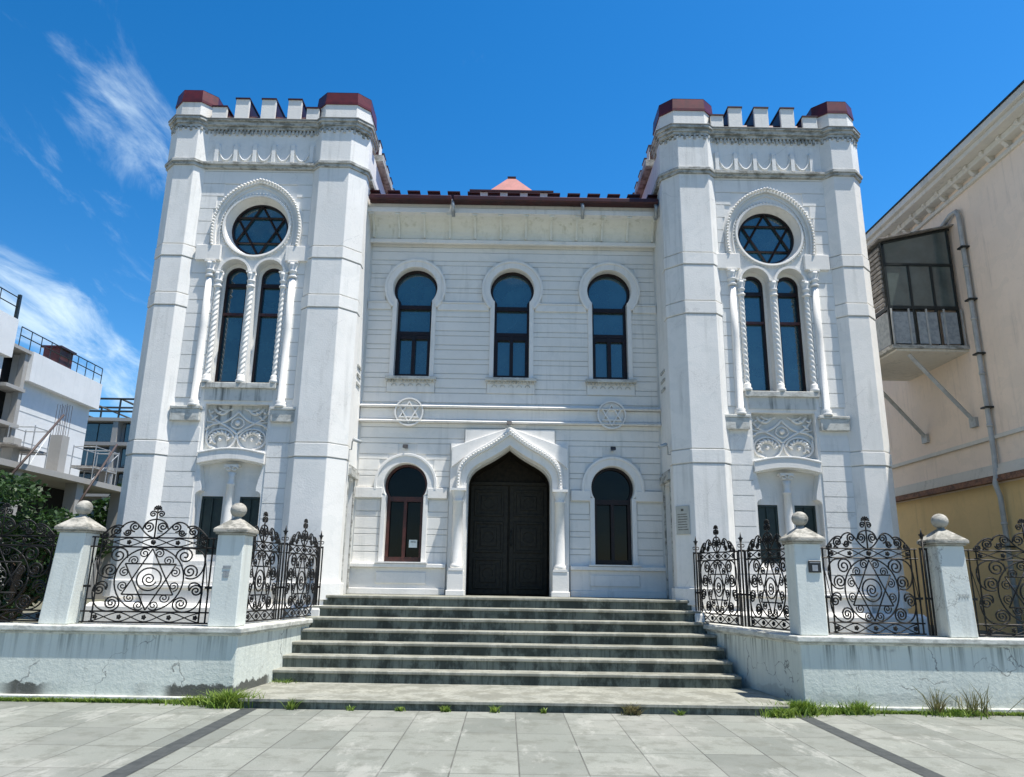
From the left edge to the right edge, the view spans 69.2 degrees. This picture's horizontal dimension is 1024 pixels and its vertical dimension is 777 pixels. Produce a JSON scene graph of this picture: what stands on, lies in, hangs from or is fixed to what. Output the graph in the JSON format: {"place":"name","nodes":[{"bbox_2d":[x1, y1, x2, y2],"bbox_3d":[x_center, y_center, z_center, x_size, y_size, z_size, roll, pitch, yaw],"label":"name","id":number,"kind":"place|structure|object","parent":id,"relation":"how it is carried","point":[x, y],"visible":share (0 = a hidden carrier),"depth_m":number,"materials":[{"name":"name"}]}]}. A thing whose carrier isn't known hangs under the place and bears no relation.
{"place":"outdoors","nodes":[
{"label":"outdoors","id":0,"kind":"place"},
{"bbox_2d":[38,500,106,624],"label":"gate pier","id":1,"kind":"structure","parent":0,"point":[64,598],"depth_m":9.53,"materials":[{"name":"stone"}]},
{"bbox_2d":[207,503,258,626],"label":"gate pier","id":2,"kind":"structure","parent":0,"point":[229,594],"depth_m":9.53,"materials":[{"name":"stone"}]},
{"bbox_2d":[223,566,230,576],"bbox_3d":[-3.653,2.340,9.485,0.100,0.145,0.003,1,-14,0],"label":"torn sticker","id":3,"kind":"object","parent":2,"relation":"attached to","point":[225,573],"visible":1,"depth_m":9.48,"materials":[{"name":"grey paper"}]},
{"bbox_2d":[0,701,1023,776],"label":"pavement","id":4,"kind":"structure","parent":0,"point":[58,739],"depth_m":7.06,"materials":[{"name":"grey stone"}]},
{"bbox_2d":[148,697,209,706],"bbox_3d":[-3.800,3.760,8.919,1.169,0.087,0.266,1,-14,0],"label":"weed clump","id":5,"kind":"object","parent":4,"relation":"on","point":[194,701],"visible":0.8,"depth_m":8.90,"materials":[{"name":"green plant"}]},
{"bbox_2d":[188,687,263,708],"bbox_3d":[-3.358,3.662,8.776,0.957,0.218,0.623,1,-14,0],"label":"weed clump","id":6,"kind":"object","parent":4,"relation":"on","point":[228,699],"visible":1,"depth_m":8.75,"materials":[{"name":"green plant"}]},
{"bbox_2d":[276,699,305,709],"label":"weed clump","id":7,"kind":"object","parent":4,"relation":"on","point":[291,706],"visible":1,"depth_m":8.69,"materials":[{"name":"green plant"}]},
{"bbox_2d":[346,704,355,710],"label":"weed clump","id":8,"kind":"object","parent":4,"relation":"on","point":[350,708],"visible":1,"depth_m":8.69,"materials":[{"name":"green plant"}]},
{"bbox_2d":[395,706,404,711],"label":"weed clump","id":9,"kind":"object","parent":4,"relation":"on","point":[399,709],"visible":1,"depth_m":8.70,"materials":[{"name":"green plant"}]},
{"bbox_2d":[440,705,450,711],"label":"weed clump","id":10,"kind":"object","parent":4,"relation":"on","point":[446,709],"visible":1,"depth_m":8.70,"materials":[{"name":"green plant"}]},
{"bbox_2d":[489,704,504,712],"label":"weed clump","id":11,"kind":"object","parent":4,"relation":"on","point":[492,710],"visible":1,"depth_m":8.70,"materials":[{"name":"green plant"}]},
{"bbox_2d":[0,694,1023,715],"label":"grass fringe","id":12,"kind":"object","parent":4,"relation":"on","point":[162,701],"depth_m":8.98,"materials":[{"name":"green plant"}]},
{"bbox_2d":[238,594,789,715],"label":"stone staircase","id":13,"kind":"structure","parent":4,"relation":"on","point":[476,653],"depth_m":10.56,"materials":[{"name":"grey stone"}]},
{"bbox_2d":[272,677,298,683],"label":"weed clump","id":14,"kind":"object","parent":13,"relation":"on","point":[286,681],"visible":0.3,"depth_m":10.11,"materials":[{"name":"green plant"}]},
{"bbox_2d":[314,531,323,604],"bbox_3d":[-3.165,3.012,12.128,0.107,1.360,0.050,-4,-15,17],"label":"fence post","id":15,"kind":"object","parent":13,"relation":"on","point":[322,547],"visible":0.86,"depth_m":12.14,"materials":[{"name":"metal"}]},
{"bbox_2d":[102,708,944,776],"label":"paving strips","id":16,"kind":"object","parent":4,"relation":"on","point":[139,763],"depth_m":6.88,"materials":[{"name":"grey stone"}]},
{"bbox_2d":[540,707,547,713],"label":"weed clump","id":17,"kind":"object","parent":4,"relation":"on","point":[543,711],"visible":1,"depth_m":8.70,"materials":[{"name":"green plant"}]},
{"bbox_2d":[616,703,648,715],"bbox_3d":[1.419,3.754,8.696,0.406,0.142,0.263,6,-15,-18],"label":"weed clump","id":18,"kind":"object","parent":4,"relation":"on","point":[631,711],"visible":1,"depth_m":8.67,"materials":[{"name":"green plant"}]},
{"bbox_2d":[670,710,685,715],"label":"weed clump","id":19,"kind":"object","parent":4,"relation":"on","point":[681,713],"visible":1,"depth_m":8.71,"materials":[{"name":"green plant"}]},
{"bbox_2d":[755,705,821,718],"bbox_3d":[3.255,3.784,8.683,0.794,0.131,0.295,1,-14,0],"label":"weed clump","id":20,"kind":"object","parent":4,"relation":"on","point":[788,713],"visible":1,"depth_m":8.67,"materials":[{"name":"green plant"}]},
{"bbox_2d":[744,698,833,716],"bbox_3d":[3.363,3.815,8.907,1.090,0.186,0.479,1,-14,0],"label":"weed clump","id":21,"kind":"object","parent":4,"relation":"on","point":[803,706],"visible":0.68,"depth_m":8.88,"materials":[{"name":"green plant"}]},
{"bbox_2d":[819,704,869,715],"bbox_3d":[3.899,3.875,8.954,0.867,0.109,0.293,3,-15,-10],"label":"weed clump","id":22,"kind":"object","parent":4,"relation":"on","point":[834,710],"visible":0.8,"depth_m":8.92,"materials":[{"name":"green plant"}]},
{"bbox_2d":[829,699,887,715],"bbox_3d":[4.149,3.840,8.933,0.753,0.174,0.403,1,-14,0],"label":"weed clump","id":23,"kind":"object","parent":4,"relation":"on","point":[862,708],"visible":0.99,"depth_m":8.95,"materials":[{"name":"green plant"}]},
{"bbox_2d":[914,686,952,714],"bbox_3d":[5.183,3.769,8.990,0.580,0.369,0.342,7,-16,-22],"label":"weed clump","id":24,"kind":"object","parent":4,"relation":"on","point":[937,704],"visible":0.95,"depth_m":8.99,"materials":[{"name":"green plant"}]},
{"bbox_2d":[921,706,1022,719],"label":"weed clump","id":25,"kind":"object","parent":4,"relation":"on","point":[958,712],"visible":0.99,"depth_m":8.93,"materials":[{"name":"green plant"}]},
{"bbox_2d":[938,682,1023,716],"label":"weed clump","id":26,"kind":"object","parent":4,"relation":"on","point":[976,705],"visible":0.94,"depth_m":8.97,"materials":[{"name":"green plant"}]},
{"bbox_2d":[0,0,1023,417],"label":"sky","id":27,"kind":"structure","parent":0,"point":[563,97],"materials":[{"name":"blue"}]},
{"bbox_2d":[13,598,1022,636],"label":"courtyard","id":28,"kind":"structure","parent":0,"point":[98,600],"depth_m":13.81,"materials":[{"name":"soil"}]},
{"bbox_2d":[0,287,22,373],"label":"apartment block","id":29,"kind":"structure","parent":28,"relation":"on","point":[8,326],"depth_m":20.66,"materials":[{"name":"paint"}]},
{"bbox_2d":[0,469,78,621],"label":"bush","id":30,"kind":"object","parent":28,"relation":"on","point":[13,489],"visible":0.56,"depth_m":11.34,"materials":[{"name":"green plant"}]},
{"bbox_2d":[0,326,120,598],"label":"apartment block","id":31,"kind":"structure","parent":28,"relation":"on","point":[48,389],"depth_m":22.37,"materials":[{"name":"grey paint"}]},
{"bbox_2d":[11,414,64,474],"bbox_3d":[-12.722,1.498,19.908,0.066,2.151,2.366,3,-15,-7],"label":"steel prop","id":32,"kind":"object","parent":31,"relation":"attached to","point":[37,445],"visible":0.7,"depth_m":19.84,"materials":[{"name":"metal"}]},
{"bbox_2d":[0,425,119,484],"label":"scaffolding","id":33,"kind":"object","parent":31,"relation":"on","point":[23,449],"visible":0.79,"depth_m":20.85,"materials":[{"name":"metal"}]},
{"bbox_2d":[78,444,117,501],"bbox_3d":[-12.701,2.600,22.773,0.067,2.250,2.479,3,-15,-9],"label":"steel prop","id":34,"kind":"object","parent":31,"relation":"attached to","point":[97,474],"visible":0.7,"depth_m":22.71,"materials":[{"name":"metal"}]},
{"bbox_2d":[87,482,121,561],"bbox_3d":[-15.091,4.969,24.893,4.675,4.066,3.219,1,-14,0],"label":"tree","id":35,"kind":"object","parent":28,"relation":"on","point":[100,512],"visible":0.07,"depth_m":25.29,"materials":[{"name":"green plant"}]},
{"bbox_2d":[0,617,312,700],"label":"boundary wall","id":36,"kind":"structure","parent":28,"relation":"on","point":[121,661],"depth_m":9.18,"materials":[{"name":"white paint"}]},
{"bbox_2d":[0,503,58,621],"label":"iron fence","id":37,"kind":"object","parent":36,"relation":"on","point":[29,535],"visible":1,"depth_m":9.67,"materials":[{"name":"black metal"}]},
{"bbox_2d":[78,505,216,623],"bbox_3d":[-4.713,2.276,9.671,1.660,1.504,0.070,1,-14,0],"label":"iron fence","id":38,"kind":"object","parent":36,"relation":"on","point":[104,535],"visible":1,"depth_m":9.65,"materials":[{"name":"black metal"}]},
{"bbox_2d":[245,512,282,621],"bbox_3d":[-3.518,2.486,10.418,0.070,1.504,1.141,-2,-15,11],"label":"iron fence","id":39,"kind":"object","parent":36,"relation":"on","point":[264,531],"visible":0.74,"depth_m":10.52,"materials":[{"name":"black metal"}]},
{"bbox_2d":[274,525,288,619],"bbox_3d":[-3.404,2.714,10.989,0.107,1.360,0.050,6,-15,-17],"label":"fence post","id":40,"kind":"object","parent":36,"relation":"on","point":[284,544],"visible":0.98,"depth_m":10.97,"materials":[{"name":"metal"}]},
{"bbox_2d":[279,519,320,618],"bbox_3d":[-3.269,2.794,11.594,0.070,1.504,1.141,-2,-15,11],"label":"iron fence","id":41,"kind":"object","parent":36,"relation":"on","point":[305,536],"visible":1,"depth_m":11.57,"materials":[{"name":"black metal"}]},
{"bbox_2d":[82,90,929,635],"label":"synagogue building","id":42,"kind":"structure","parent":28,"relation":"on","point":[324,294],"depth_m":13.80,"materials":[{"name":"white stone"}]},
{"bbox_2d":[195,496,222,554],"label":"shuttered window","id":43,"kind":"structure","parent":42,"relation":"in","point":[211,506],"depth_m":12.79,"materials":[{"name":"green wood"}]},
{"bbox_2d":[215,257,250,381],"bbox_3d":[-5.136,-1.255,13.585,0.600,2.368,0.310,1,-14,0],"label":"lancet window","id":44,"kind":"structure","parent":42,"relation":"in","point":[235,291],"depth_m":13.69,"materials":[{"name":"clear glass"}]},
{"bbox_2d":[240,497,259,554],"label":"shuttered window","id":45,"kind":"structure","parent":42,"relation":"in","point":[252,504],"depth_m":12.84,"materials":[{"name":"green wood"}]},
{"bbox_2d":[220,193,292,259],"bbox_3d":[-4.784,-3.021,14.020,1.368,1.368,0.285,1,-14,0],"label":"rose window","id":46,"kind":"structure","parent":42,"relation":"in","point":[255,228],"depth_m":14.10,"materials":[{"name":"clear glass"}]},
{"bbox_2d":[251,257,285,382],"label":"lancet window","id":47,"kind":"structure","parent":42,"relation":"in","point":[270,290],"depth_m":13.70,"materials":[{"name":"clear glass"}]},
{"bbox_2d":[349,438,361,449],"bbox_3d":[-2.767,0.973,13.089,0.258,0.220,0.064,-7,-16,28],"label":"security camera","id":48,"kind":"object","parent":42,"relation":"attached to","point":[357,440],"visible":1,"depth_m":13.07,"materials":[{"name":"grey paint"}]},
{"bbox_2d":[374,453,436,563],"bbox_3d":[-1.987,2.209,13.751,1.168,2.010,0.365,1,-14,0],"label":"window","id":49,"kind":"structure","parent":42,"relation":"in","point":[406,486],"depth_m":13.83,"materials":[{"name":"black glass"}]},
{"bbox_2d":[409,540,416,547],"bbox_3d":[-1.822,2.858,13.655,0.150,0.140,0.007,1,-14,0],"label":"paper notice","id":50,"kind":"object","parent":42,"relation":"attached to","point":[412,543],"visible":1,"depth_m":13.65,"materials":[{"name":"white paper"}]},
{"bbox_2d":[385,259,445,392],"bbox_3d":[-1.935,-1.246,14.659,1.220,2.755,0.335,1,-14,0],"label":"window","id":51,"kind":"structure","parent":42,"relation":"in","point":[418,295],"depth_m":14.72,"materials":[{"name":"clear glass"}]},
{"bbox_2d":[467,456,547,596],"bbox_3d":[-0.068,2.675,14.583,1.586,2.730,0.162,1,-14,0],"label":"entrance door","id":52,"kind":"structure","parent":42,"relation":"in","point":[508,525],"depth_m":14.54,"materials":[{"name":"brown wood"}]},
{"bbox_2d":[482,260,542,393],"bbox_3d":[-0.005,-1.214,14.667,1.220,2.755,0.335,1,-14,0],"label":"window","id":53,"kind":"structure","parent":42,"relation":"in","point":[512,299],"depth_m":14.72,"materials":[{"name":"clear glass"}]},
{"bbox_2d":[578,262,639,395],"bbox_3d":[1.925,-1.183,14.675,1.220,2.755,0.335,1,-14,0],"label":"window","id":54,"kind":"structure","parent":42,"relation":"in","point":[606,297],"depth_m":14.73,"materials":[{"name":"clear glass"}]},
{"bbox_2d":[581,456,644,566],"bbox_3d":[1.872,2.272,13.767,1.168,2.010,0.365,1,-14,0],"label":"window","id":55,"kind":"structure","parent":42,"relation":"in","point":[611,489],"depth_m":13.84,"materials":[{"name":"black glass"}]},
{"bbox_2d":[658,443,669,454],"bbox_3d":[2.697,1.062,13.111,0.258,0.220,0.064,9,-17,-29],"label":"security camera","id":56,"kind":"object","parent":42,"relation":"attached to","point":[662,445],"visible":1,"depth_m":13.10,"materials":[{"name":"grey paint"}]},
{"bbox_2d":[676,505,690,534],"bbox_3d":[2.907,2.238,12.613,0.260,0.480,0.027,-13,-20,43],"label":"plaque","id":57,"kind":"object","parent":42,"relation":"attached to","point":[682,520],"visible":1,"depth_m":12.60,"materials":[{"name":"stone"}]},
{"bbox_2d":[739,265,770,390],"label":"lancet window","id":58,"kind":"structure","parent":42,"relation":"in","point":[753,298],"depth_m":13.73,"materials":[{"name":"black glass"}]},
{"bbox_2d":[733,202,804,267],"bbox_3d":[4.835,-2.865,14.058,1.368,1.368,0.285,1,-14,0],"label":"rose window","id":59,"kind":"structure","parent":42,"relation":"in","point":[766,236],"depth_m":14.13,"materials":[{"name":"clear glass"}]},
{"bbox_2d":[757,505,780,562],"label":"shuttered window","id":60,"kind":"structure","parent":42,"relation":"in","point":[769,512],"depth_m":12.85,"materials":[{"name":"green wood"}]},
{"bbox_2d":[774,266,806,391],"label":"lancet window","id":61,"kind":"structure","parent":42,"relation":"in","point":[787,291],"depth_m":13.73,"materials":[{"name":"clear glass"}]},
{"bbox_2d":[794,505,816,532],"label":"shuttered window","id":62,"kind":"structure","parent":42,"relation":"in","point":[809,511],"depth_m":12.89,"materials":[{"name":"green wood"}]},
{"bbox_2d":[703,624,1023,712],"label":"boundary wall","id":63,"kind":"structure","parent":28,"relation":"on","point":[891,672],"depth_m":9.24,"materials":[{"name":"white paint"}]},
{"bbox_2d":[693,537,701,610],"bbox_3d":[3.034,3.112,12.152,0.107,1.360,0.050,-4,-15,17],"label":"fence post","id":64,"kind":"object","parent":63,"relation":"on","point":[695,547],"visible":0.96,"depth_m":12.16,"materials":[{"name":"metal"}]},
{"bbox_2d":[697,525,741,625],"bbox_3d":[3.236,2.901,11.624,0.070,1.504,1.141,6,-15,-18],"label":"iron fence","id":65,"kind":"object","parent":63,"relation":"on","point":[718,556],"visible":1,"depth_m":11.57,"materials":[{"name":"black metal"}]},
{"bbox_2d":[737,534,748,626],"bbox_3d":[3.429,2.825,11.016,0.107,1.360,0.050,-4,-15,17],"label":"fence post","id":66,"kind":"object","parent":63,"relation":"on","point":[740,538],"visible":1,"depth_m":10.99,"materials":[{"name":"metal"}]},
{"bbox_2d":[744,519,789,630],"bbox_3d":[3.643,2.604,10.452,0.070,1.504,1.141,6,-15,-18],"label":"iron fence","id":67,"kind":"object","parent":63,"relation":"on","point":[751,546],"visible":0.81,"depth_m":10.51,"materials":[{"name":"black metal"}]},
{"bbox_2d":[820,516,926,634],"bbox_3d":[4.696,2.428,9.709,1.300,1.504,0.070,1,-14,0],"label":"iron fence","id":68,"kind":"object","parent":63,"relation":"on","point":[888,544],"visible":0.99,"depth_m":9.69,"materials":[{"name":"black metal"}]},
{"bbox_2d":[918,528,937,635],"bbox_3d":[5.425,2.516,9.703,0.107,1.360,0.050,6,-15,-17],"label":"fence post","id":69,"kind":"object","parent":63,"relation":"on","point":[922,548],"visible":1,"depth_m":9.68,"materials":[{"name":"metal"}]},
{"bbox_2d":[917,514,978,637],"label":"gate pier","id":70,"kind":"structure","parent":63,"relation":"on","point":[954,613],"depth_m":9.57,"materials":[{"name":"stone"}]},
{"bbox_2d":[964,519,1023,636],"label":"iron fence","id":71,"kind":"object","parent":63,"relation":"on","point":[998,546],"visible":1,"depth_m":9.71,"materials":[{"name":"black metal"}]},
{"bbox_2d":[865,80,1023,634],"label":"neighbour house","id":72,"kind":"structure","parent":28,"relation":"on","point":[945,241],"depth_m":14.63,"materials":[{"name":"paint"}]},
{"bbox_2d":[779,512,827,635],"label":"gate pier","id":73,"kind":"structure","parent":0,"point":[806,600],"depth_m":9.55,"materials":[{"name":"stone"}]},
{"bbox_2d":[808,561,820,572],"bbox_3d":[3.899,2.293,9.550,0.160,0.150,0.019,1,-14,0],"label":"wall plate","id":74,"kind":"object","parent":73,"relation":"attached to","point":[814,566],"depth_m":9.54,"materials":[{"name":"black plastic"}]},
{"label":"ground","id":75,"kind":"structure","parent":0,"visible":0},
{"bbox_2d":[79,398,133,597],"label":"apartment block","id":76,"kind":"structure","parent":75,"relation":"on","point":[108,433],"depth_m":34.49,"materials":[{"name":"concrete"}]},
{"bbox_2d":[79,473,98,480],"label":"window","id":77,"kind":"structure","parent":76,"relation":"in","point":[87,475],"depth_m":34.22,"materials":[{"name":"glass"}]},
{"bbox_2d":[81,448,108,466],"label":"window","id":78,"kind":"structure","parent":76,"relation":"in","point":[101,459],"depth_m":34.44,"materials":[{"name":"glass"}]},
{"bbox_2d":[85,423,112,441],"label":"window","id":79,"kind":"structure","parent":76,"relation":"in","point":[95,432],"depth_m":34.74,"materials":[{"name":"glass"}]},
{"bbox_2d":[117,474,122,484],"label":"window","id":80,"kind":"structure","parent":76,"relation":"in","point":[120,476],"depth_m":34.22,"materials":[{"name":"glass"}]},
{"bbox_2d":[120,449,126,467],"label":"window","id":81,"kind":"structure","parent":76,"relation":"in","point":[122,463],"depth_m":34.44,"materials":[{"name":"glass"}]},
{"bbox_2d":[123,424,130,441],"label":"window","id":82,"kind":"structure","parent":76,"relation":"in","point":[127,429],"depth_m":34.74,"materials":[{"name":"glass"}]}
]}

